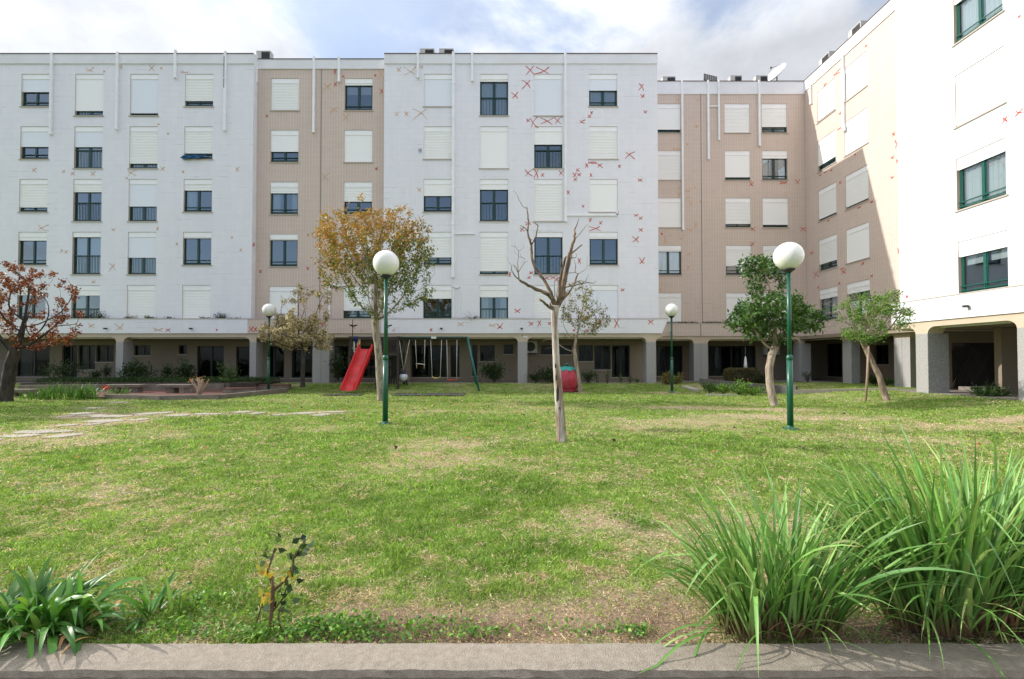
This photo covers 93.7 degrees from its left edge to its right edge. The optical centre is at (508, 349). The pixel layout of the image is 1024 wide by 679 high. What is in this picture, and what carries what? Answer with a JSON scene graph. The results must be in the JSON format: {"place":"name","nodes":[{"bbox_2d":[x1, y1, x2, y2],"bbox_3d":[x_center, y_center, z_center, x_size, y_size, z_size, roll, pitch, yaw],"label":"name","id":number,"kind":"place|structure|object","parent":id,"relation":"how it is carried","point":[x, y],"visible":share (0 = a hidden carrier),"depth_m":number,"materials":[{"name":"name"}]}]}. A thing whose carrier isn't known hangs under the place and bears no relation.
{"place":"outdoors","nodes":[
{"label":"outdoors","id":0,"kind":"place"},
{"bbox_2d":[20,381,279,386],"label":"planted bank","id":1,"kind":"structure","parent":0,"point":[239,384],"depth_m":22.59,"materials":[{"name":"green plant"}]},
{"bbox_2d":[114,358,158,377],"bbox_3d":[-19.028,0.970,24.527,2.021,1.256,1.910,0,-1,0],"label":"shrub","id":2,"kind":"object","parent":1,"relation":"on","point":[133,370],"visible":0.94,"depth_m":24.39,"materials":[{"name":"green plant"}]},
{"bbox_2d":[32,375,280,382],"bbox_3d":[-17.154,1.462,23.781,10.860,0.436,2.610,0,-1,0],"label":"bank groundcover","id":3,"kind":"object","parent":1,"relation":"on","point":[236,379],"visible":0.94,"depth_m":22.95,"materials":[{"name":"green plant"}]},
{"bbox_2d":[0,381,657,382],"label":"arcade floor","id":4,"kind":"structure","parent":0,"point":[439,382],"depth_m":25.49,"materials":[{"name":"grey concrete"}]},
{"bbox_2d":[0,381,1023,644],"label":"lawn","id":5,"kind":"structure","parent":0,"point":[592,618],"depth_m":5.25,"materials":[{"name":"green plant"}]},
{"bbox_2d":[0,261,85,401],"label":"copper tree","id":6,"kind":"object","parent":5,"relation":"on","point":[8,374],"visible":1,"depth_m":17.02,"materials":[{"name":"red plant"}]},
{"bbox_2d":[0,547,154,657],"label":"agapanthus clump","id":7,"kind":"object","parent":5,"relation":"on","point":[31,602],"visible":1,"depth_m":2.59,"materials":[{"name":"green plant"}]},
{"bbox_2d":[18,382,252,393],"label":"planter wall","id":8,"kind":"structure","parent":5,"relation":"on","point":[207,387],"depth_m":21.79,"materials":[{"name":"concrete"}]},
{"bbox_2d":[0,49,297,381],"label":"apartment building","id":9,"kind":"structure","parent":5,"relation":"on","point":[115,208],"depth_m":25.72,"materials":[{"name":"white paint"}]},
{"bbox_2d":[16,232,46,265],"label":"window","id":10,"kind":"structure","parent":9,"relation":"in","point":[30,239],"depth_m":25.71,"materials":[{"name":"teal"}]},
{"bbox_2d":[17,179,47,212],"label":"window","id":11,"kind":"structure","parent":9,"relation":"in","point":[33,192],"depth_m":25.71,"materials":[{"name":"teal"}]},
{"bbox_2d":[18,127,48,159],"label":"window","id":12,"kind":"structure","parent":9,"relation":"in","point":[36,137],"depth_m":25.78,"materials":[{"name":"teal"}]},
{"bbox_2d":[17,345,49,376],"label":"window","id":13,"kind":"structure","parent":9,"relation":"in","point":[25,365],"depth_m":27.61,"materials":[{"name":"black glass"}]},
{"bbox_2d":[19,74,49,106],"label":"window","id":14,"kind":"structure","parent":9,"relation":"in","point":[37,83],"depth_m":25.83,"materials":[{"name":"teal"}]},
{"bbox_2d":[70,232,100,274],"bbox_3d":[-22.530,-5.134,25.715,1.633,2.309,0.307,0,-1,0],"label":"window","id":15,"kind":"structure","parent":9,"relation":"in","point":[84,242],"depth_m":25.81,"materials":[{"name":"teal"}]},
{"bbox_2d":[72,285,99,317],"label":"window","id":16,"kind":"structure","parent":9,"relation":"in","point":[86,290],"depth_m":25.62,"materials":[{"name":"teal"}]},
{"bbox_2d":[71,179,101,221],"bbox_3d":[-22.530,-7.980,25.722,1.633,2.309,0.210,0,-1,0],"label":"window","id":17,"kind":"structure","parent":9,"relation":"in","point":[80,185],"depth_m":25.73,"materials":[{"name":"teal"}]},
{"bbox_2d":[72,127,102,168],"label":"window","id":18,"kind":"structure","parent":9,"relation":"in","point":[86,138],"depth_m":25.78,"materials":[{"name":"teal"}]},
{"bbox_2d":[73,74,103,116],"bbox_3d":[-22.530,-13.669,25.883,1.633,2.309,0.307,0,-1,0],"label":"window","id":19,"kind":"structure","parent":9,"relation":"in","point":[89,87],"depth_m":25.82,"materials":[{"name":"teal"}]},
{"bbox_2d":[126,232,156,274],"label":"window","id":20,"kind":"structure","parent":9,"relation":"in","point":[141,245],"depth_m":25.66,"materials":[{"name":"teal"}]},
{"bbox_2d":[127,285,155,317],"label":"window","id":21,"kind":"structure","parent":9,"relation":"in","point":[141,298],"depth_m":25.60,"materials":[{"name":"white plastic"}]},
{"bbox_2d":[126,179,157,221],"bbox_3d":[-19.572,-7.979,25.771,1.633,2.309,0.307,0,-1,0],"label":"window","id":22,"kind":"structure","parent":9,"relation":"in","point":[142,192],"depth_m":25.72,"materials":[{"name":"teal"}]},
{"bbox_2d":[127,127,157,168],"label":"window","id":23,"kind":"structure","parent":9,"relation":"in","point":[143,140],"depth_m":25.77,"materials":[{"name":"teal"}]},
{"bbox_2d":[128,74,158,116],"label":"window","id":24,"kind":"structure","parent":9,"relation":"in","point":[144,87],"depth_m":25.82,"materials":[{"name":"white plastic"}]},
{"bbox_2d":[182,285,210,317],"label":"window","id":25,"kind":"structure","parent":9,"relation":"in","point":[196,298],"depth_m":25.60,"materials":[{"name":"white plastic"}]},
{"bbox_2d":[182,179,212,212],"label":"window","id":26,"kind":"structure","parent":9,"relation":"in","point":[191,186],"depth_m":25.73,"materials":[{"name":"white plastic"}]},
{"bbox_2d":[182,127,213,159],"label":"window","id":27,"kind":"structure","parent":9,"relation":"in","point":[198,140],"depth_m":25.77,"materials":[{"name":"white plastic"}]},
{"bbox_2d":[183,74,213,106],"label":"window","id":28,"kind":"structure","parent":9,"relation":"in","point":[199,87],"depth_m":25.83,"materials":[{"name":"white plastic"}]},
{"bbox_2d":[109,567,188,635],"bbox_3d":[-2.096,1.422,2.765,0.250,0.213,0.483,0,-1,0],"label":"strap leaf sprout","id":29,"kind":"object","parent":5,"relation":"on","point":[148,605],"visible":0.94,"depth_m":2.79,"materials":[{"name":"green plant"}]},
{"bbox_2d":[104,388,287,399],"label":"terrace wall","id":30,"kind":"structure","parent":5,"relation":"on","point":[189,397],"depth_m":18.04,"materials":[{"name":"concrete"}]},
{"bbox_2d":[254,532,313,633],"bbox_3d":[-1.260,1.304,2.670,0.312,0.559,0.192,0,-1,0],"label":"young shrub","id":31,"kind":"object","parent":5,"relation":"on","point":[289,573],"visible":0.96,"depth_m":2.66,"materials":[{"name":"green plant"}]},
{"bbox_2d":[256,282,334,386],"bbox_3d":[-9.938,-0.721,22.371,3.564,4.940,2.750,0,-1,0],"label":"bushy tree","id":32,"kind":"object","parent":5,"relation":"on","point":[288,323],"visible":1,"depth_m":22.30,"materials":[{"name":"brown plant"}]},
{"bbox_2d":[247,55,390,382],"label":"apartment building","id":33,"kind":"structure","parent":5,"relation":"on","point":[320,121],"depth_m":26.12,"materials":[{"name":"brown paint"}]},
{"bbox_2d":[269,286,296,317],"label":"window","id":34,"kind":"structure","parent":33,"relation":"in","point":[276,292],"depth_m":26.00,"materials":[{"name":"white plastic"}]},
{"bbox_2d":[268,182,298,214],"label":"window","id":35,"kind":"structure","parent":33,"relation":"in","point":[277,188],"depth_m":26.14,"materials":[{"name":"white"}]},
{"bbox_2d":[268,234,298,266],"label":"window","id":36,"kind":"structure","parent":33,"relation":"in","point":[284,237],"depth_m":26.07,"materials":[{"name":"teal"}]},
{"bbox_2d":[269,130,298,162],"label":"window","id":37,"kind":"structure","parent":33,"relation":"in","point":[285,141],"depth_m":26.17,"materials":[{"name":"white plastic"}]},
{"bbox_2d":[270,79,299,110],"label":"window","id":38,"kind":"structure","parent":33,"relation":"in","point":[285,92],"depth_m":26.22,"materials":[{"name":"white plastic"}]},
{"bbox_2d":[343,286,370,317],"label":"window","id":39,"kind":"structure","parent":33,"relation":"in","point":[350,311],"depth_m":26.01,"materials":[{"name":"white plastic"}]},
{"bbox_2d":[343,79,372,110],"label":"window","id":40,"kind":"structure","parent":33,"relation":"in","point":[359,87],"depth_m":26.28,"materials":[{"name":"teal"}]},
{"bbox_2d":[343,130,372,162],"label":"window","id":41,"kind":"structure","parent":33,"relation":"in","point":[358,143],"depth_m":26.17,"materials":[{"name":"white plastic"}]},
{"bbox_2d":[344,182,371,214],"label":"window","id":42,"kind":"structure","parent":33,"relation":"in","point":[352,190],"depth_m":26.12,"materials":[{"name":"white plastic"}]},
{"bbox_2d":[307,193,437,401],"bbox_3d":[-4.882,-1.758,17.349,4.546,7.468,3.565,0,-1,0],"label":"deciduous tree","id":43,"kind":"object","parent":5,"relation":"on","point":[333,242],"visible":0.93,"depth_m":17.09,"materials":[{"name":"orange plant"}]},
{"bbox_2d":[348,320,405,388],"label":"play tower","id":44,"kind":"structure","parent":5,"relation":"on","point":[394,367],"depth_m":23.52,"materials":[{"name":"red plastic"}]},
{"bbox_2d":[339,344,372,390],"bbox_3d":[-6.918,0.769,21.889,0.713,2.118,2.013,0,-1,8],"label":"playground slide","id":45,"kind":"object","parent":44,"relation":"attached to","point":[353,377],"visible":1,"depth_m":21.86,"materials":[{"name":"red plastic"}]},
{"bbox_2d":[96,512,665,643],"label":"broadleaf weeds","id":46,"kind":"object","parent":5,"relation":"on","point":[324,625],"visible":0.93,"depth_m":2.64,"materials":[{"name":"green plant"}]},
{"bbox_2d":[373,250,398,424],"bbox_3d":[-2.853,-0.287,11.125,0.596,4.053,0.596,0,-1,0],"label":"globe lamp","id":47,"kind":"object","parent":5,"relation":"on","point":[386,264],"visible":1,"depth_m":11.05,"materials":[{"name":"green metal"}]},
{"bbox_2d":[395,336,479,390],"bbox_3d":[-3.416,0.654,23.154,4.173,2.601,1.891,0,-1,0],"label":"swing set","id":48,"kind":"object","parent":5,"relation":"on","point":[446,338],"visible":0.84,"depth_m":23.10,"materials":[{"name":"teal metal"}]},
{"bbox_2d":[381,51,667,382],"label":"apartment building","id":49,"kind":"structure","parent":5,"relation":"on","point":[560,144],"depth_m":25.71,"materials":[{"name":"white paint"}]},
{"bbox_2d":[422,127,451,159],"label":"window","id":50,"kind":"structure","parent":49,"relation":"in","point":[437,140],"depth_m":25.77,"materials":[{"name":"white plastic"}]},
{"bbox_2d":[422,179,451,212],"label":"window","id":51,"kind":"structure","parent":49,"relation":"in","point":[432,187],"depth_m":25.72,"materials":[{"name":"white plastic"}]},
{"bbox_2d":[422,232,451,265],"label":"window","id":52,"kind":"structure","parent":49,"relation":"in","point":[442,241],"depth_m":25.66,"materials":[{"name":"white plastic"}]},
{"bbox_2d":[423,74,451,106],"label":"window","id":53,"kind":"structure","parent":49,"relation":"in","point":[437,87],"depth_m":25.83,"materials":[{"name":"white plastic"}]},
{"bbox_2d":[423,285,451,317],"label":"window","id":54,"kind":"structure","parent":49,"relation":"in","point":[442,291],"depth_m":25.61,"materials":[{"name":"white"}]},
{"bbox_2d":[479,74,508,116],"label":"window","id":55,"kind":"structure","parent":49,"relation":"in","point":[493,87],"depth_m":25.97,"materials":[{"name":"teal glass"}]},
{"bbox_2d":[479,127,508,168],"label":"window","id":56,"kind":"structure","parent":49,"relation":"in","point":[493,140],"depth_m":25.76,"materials":[{"name":"white plastic"}]},
{"bbox_2d":[479,179,508,221],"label":"window","id":57,"kind":"structure","parent":49,"relation":"in","point":[485,184],"depth_m":25.73,"materials":[{"name":"white"}]},
{"bbox_2d":[479,232,508,274],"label":"window","id":58,"kind":"structure","parent":49,"relation":"in","point":[493,245],"depth_m":25.66,"materials":[{"name":"white plastic"}]},
{"bbox_2d":[480,285,507,317],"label":"window","id":59,"kind":"structure","parent":49,"relation":"in","point":[486,291],"depth_m":25.62,"materials":[{"name":"white plastic"}]},
{"bbox_2d":[533,232,561,274],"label":"window","id":60,"kind":"structure","parent":49,"relation":"in","point":[539,234],"depth_m":25.68,"materials":[{"name":"teal"}]},
{"bbox_2d":[533,74,563,116],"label":"window","id":61,"kind":"structure","parent":49,"relation":"in","point":[547,87],"depth_m":25.82,"materials":[{"name":"white plastic"}]},
{"bbox_2d":[533,127,563,168],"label":"window","id":62,"kind":"structure","parent":49,"relation":"in","point":[547,136],"depth_m":25.78,"materials":[{"name":"teal"}]},
{"bbox_2d":[533,179,563,221],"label":"window","id":63,"kind":"structure","parent":49,"relation":"in","point":[547,192],"depth_m":25.71,"materials":[{"name":"white plastic"}]},
{"bbox_2d":[534,285,562,317],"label":"window","id":64,"kind":"structure","parent":49,"relation":"in","point":[540,310],"depth_m":25.60,"materials":[{"name":"white plastic"}]},
{"bbox_2d":[588,74,618,106],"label":"window","id":65,"kind":"structure","parent":49,"relation":"in","point":[602,87],"depth_m":25.84,"materials":[{"name":"teal"}]},
{"bbox_2d":[588,127,618,159],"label":"window","id":66,"kind":"structure","parent":49,"relation":"in","point":[602,140],"depth_m":25.77,"materials":[{"name":"white plastic"}]},
{"bbox_2d":[588,179,618,212],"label":"window","id":67,"kind":"structure","parent":49,"relation":"in","point":[603,193],"depth_m":25.71,"materials":[{"name":"white plastic"}]},
{"bbox_2d":[589,232,618,265],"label":"window","id":68,"kind":"structure","parent":49,"relation":"in","point":[593,235],"depth_m":25.67,"materials":[{"name":"teal"}]},
{"bbox_2d":[590,285,617,317],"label":"window","id":69,"kind":"structure","parent":49,"relation":"in","point":[608,294],"depth_m":25.60,"materials":[{"name":"white plastic"}]},
{"bbox_2d":[58,392,1020,459],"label":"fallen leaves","id":70,"kind":"object","parent":5,"relation":"on","point":[614,439],"visible":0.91,"depth_m":12.83,"materials":[{"name":"brown plant"}]},
{"bbox_2d":[506,192,595,442],"bbox_3d":[0.817,-0.620,8.816,1.708,4.659,0.791,0,-1,-8],"label":"dead tree","id":71,"kind":"object","parent":5,"relation":"on","point":[561,434],"visible":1,"depth_m":8.77,"materials":[{"name":"brown wood"}]},
{"bbox_2d":[541,280,610,391],"bbox_3d":[3.071,-0.576,21.896,3.161,5.236,1.972,0,-1,0],"label":"slim tree","id":72,"kind":"object","parent":5,"relation":"on","point":[586,318],"visible":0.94,"depth_m":21.85,"materials":[{"name":"brown plant"}]},
{"bbox_2d":[722,367,758,382],"bbox_3d":[12.388,1.371,25.579,1.878,0.910,0.882,0,-1,0],"label":"hedge","id":73,"kind":"object","parent":5,"relation":"on","point":[733,375],"visible":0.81,"depth_m":25.32,"materials":[{"name":"green plant"}]},
{"bbox_2d":[656,80,869,380],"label":"apartment building","id":74,"kind":"structure","parent":5,"relation":"on","point":[731,175],"depth_m":28.71,"materials":[{"name":"brown paint"}]},
{"bbox_2d":[657,104,680,133],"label":"window","id":75,"kind":"structure","parent":74,"relation":"in","point":[668,114],"depth_m":28.83,"materials":[{"name":"white plastic"}]},
{"bbox_2d":[658,151,681,180],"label":"window","id":76,"kind":"structure","parent":74,"relation":"in","point":[669,162],"depth_m":28.77,"materials":[{"name":"white plastic"}]},
{"bbox_2d":[658,198,681,227],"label":"window","id":77,"kind":"structure","parent":74,"relation":"in","point":[669,209],"depth_m":28.71,"materials":[{"name":"white plastic"}]},
{"bbox_2d":[656,346,683,376],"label":"window","id":78,"kind":"structure","parent":74,"relation":"in","point":[663,352],"depth_m":30.81,"materials":[{"name":"black glass"}]},
{"bbox_2d":[658,246,682,275],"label":"window","id":79,"kind":"structure","parent":74,"relation":"in","point":[669,257],"depth_m":28.83,"materials":[{"name":"teal"}]},
{"bbox_2d":[659,293,681,322],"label":"window","id":80,"kind":"structure","parent":74,"relation":"in","point":[665,299],"depth_m":28.60,"materials":[{"name":"white plastic"}]},
{"bbox_2d":[708,346,754,376],"bbox_3d":[14.244,0.729,30.700,3.140,1.962,0.307,0,-1,0],"label":"window","id":81,"kind":"structure","parent":74,"relation":"in","point":[715,370],"depth_m":30.81,"materials":[{"name":"black"}]},
{"bbox_2d":[724,104,750,133],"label":"window","id":82,"kind":"structure","parent":74,"relation":"in","point":[737,116],"depth_m":28.83,"materials":[{"name":"white plastic"}]},
{"bbox_2d":[724,151,751,180],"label":"window","id":83,"kind":"structure","parent":74,"relation":"in","point":[737,163],"depth_m":28.77,"materials":[{"name":"white plastic"}]},
{"bbox_2d":[725,246,750,275],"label":"window","id":84,"kind":"structure","parent":74,"relation":"in","point":[733,254],"depth_m":28.66,"materials":[{"name":"white plastic"}]},
{"bbox_2d":[725,198,751,227],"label":"window","id":85,"kind":"structure","parent":74,"relation":"in","point":[737,210],"depth_m":28.71,"materials":[{"name":"white plastic"}]},
{"bbox_2d":[761,104,787,133],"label":"window","id":86,"kind":"structure","parent":74,"relation":"in","point":[773,115],"depth_m":28.83,"materials":[{"name":"white plastic"}]},
{"bbox_2d":[761,151,788,180],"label":"window","id":87,"kind":"structure","parent":74,"relation":"in","point":[780,155],"depth_m":28.83,"materials":[{"name":"teal"}]},
{"bbox_2d":[762,198,789,227],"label":"window","id":88,"kind":"structure","parent":74,"relation":"in","point":[775,210],"depth_m":28.71,"materials":[{"name":"white plastic"}]},
{"bbox_2d":[722,253,827,406],"bbox_3d":[8.509,-0.584,15.458,3.101,5.091,2.643,-1,-1,27],"label":"evergreen tree","id":89,"kind":"object","parent":5,"relation":"on","point":[755,315],"visible":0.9,"depth_m":15.29,"materials":[{"name":"green plant"}]},
{"bbox_2d":[773,242,804,429],"bbox_3d":[6.056,-0.302,10.362,0.596,4.053,0.596,0,-1,0],"label":"globe lamp","id":90,"kind":"object","parent":5,"relation":"on","point":[788,258],"visible":0.99,"depth_m":10.29,"materials":[{"name":"green metal"}]},
{"bbox_2d":[600,459,993,677],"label":"lemongrass clump","id":91,"kind":"object","parent":5,"relation":"on","point":[760,606],"visible":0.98,"depth_m":2.53,"materials":[{"name":"green plant"}]},
{"bbox_2d":[800,0,915,386],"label":"apartment building","id":92,"kind":"structure","parent":5,"relation":"on","point":[850,87],"depth_m":24.72,"materials":[{"name":"brown paint"}]},
{"bbox_2d":[816,78,835,124],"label":"window","id":93,"kind":"structure","parent":92,"relation":"in","point":[826,96],"depth_m":26.88,"materials":[{"name":"white plastic"}]},
{"bbox_2d":[817,131,836,173],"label":"window","id":94,"kind":"structure","parent":92,"relation":"in","point":[826,146],"depth_m":26.83,"materials":[{"name":"white plastic"}]},
{"bbox_2d":[817,182,836,222],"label":"window","id":95,"kind":"structure","parent":92,"relation":"in","point":[827,196],"depth_m":26.80,"materials":[{"name":"white plastic"}]},
{"bbox_2d":[818,234,837,271],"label":"window","id":96,"kind":"structure","parent":92,"relation":"in","point":[828,246],"depth_m":26.72,"materials":[{"name":"white plastic"}]},
{"bbox_2d":[820,287,837,320],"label":"window","id":97,"kind":"structure","parent":92,"relation":"in","point":[826,294],"depth_m":26.69,"materials":[{"name":"grey"}]},
{"bbox_2d":[843,108,868,157],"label":"window","id":98,"kind":"structure","parent":92,"relation":"in","point":[856,133],"depth_m":24.57,"materials":[{"name":"white plastic"}]},
{"bbox_2d":[845,52,867,102],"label":"window","id":99,"kind":"structure","parent":92,"relation":"in","point":[855,73],"depth_m":24.58,"materials":[{"name":"white plastic"}]},
{"bbox_2d":[844,165,869,210],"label":"window","id":100,"kind":"structure","parent":92,"relation":"in","point":[857,181],"depth_m":24.51,"materials":[{"name":"white plastic"}]},
{"bbox_2d":[845,222,869,264],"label":"window","id":101,"kind":"structure","parent":92,"relation":"in","point":[858,236],"depth_m":24.43,"materials":[{"name":"white plastic"}]},
{"bbox_2d":[821,288,916,400],"bbox_3d":[12.145,-0.117,16.331,3.185,3.912,2.310,0,-1,0],"label":"leaning tree","id":102,"kind":"object","parent":5,"relation":"on","point":[864,337],"visible":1,"depth_m":16.20,"materials":[{"name":"green plant"}]},
{"bbox_2d":[754,417,1023,678],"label":"lemongrass clump","id":103,"kind":"object","parent":5,"relation":"on","point":[995,603],"visible":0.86,"depth_m":2.55,"materials":[{"name":"green plant"}]},
{"bbox_2d":[899,389,1017,400],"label":"arcade floor","id":104,"kind":"structure","parent":0,"point":[967,393],"depth_m":16.25,"materials":[{"name":"grey concrete"}]},
{"bbox_2d":[891,0,1023,401],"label":"apartment building","id":105,"kind":"structure","parent":104,"relation":"on","point":[960,95],"depth_m":16.55,"materials":[{"name":"white paint"}]},
{"bbox_2d":[951,0,1004,47],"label":"window","id":106,"kind":"structure","parent":105,"relation":"in","point":[975,14],"depth_m":15.88,"materials":[{"name":"teal"}]},
{"bbox_2d":[953,46,1006,129],"bbox_3d":[15.260,-8.431,15.539,0.210,1.809,1.740,0,-1,0],"label":"window","id":107,"kind":"structure","parent":105,"relation":"in","point":[979,88],"depth_m":15.51,"materials":[{"name":"white plastic"}]},
{"bbox_2d":[954,138,1008,212],"bbox_3d":[15.309,-5.585,15.483,0.308,1.809,1.740,0,-1,0],"label":"window","id":108,"kind":"structure","parent":105,"relation":"in","point":[989,161],"depth_m":15.46,"materials":[{"name":"teal"}]},
{"bbox_2d":[959,230,1007,292],"bbox_3d":[15.329,-2.763,15.428,0.202,1.764,1.620,0,-1,0],"label":"window","id":109,"kind":"structure","parent":105,"relation":"in","point":[987,248],"depth_m":15.41,"materials":[{"name":"teal"}]},
{"label":"ground","id":110,"kind":"structure","parent":0,"visible":0},
{"bbox_2d":[0,643,1023,678],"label":"garden wall","id":111,"kind":"structure","parent":110,"relation":"on","point":[424,661],"depth_m":2.33,"materials":[{"name":"concrete"}]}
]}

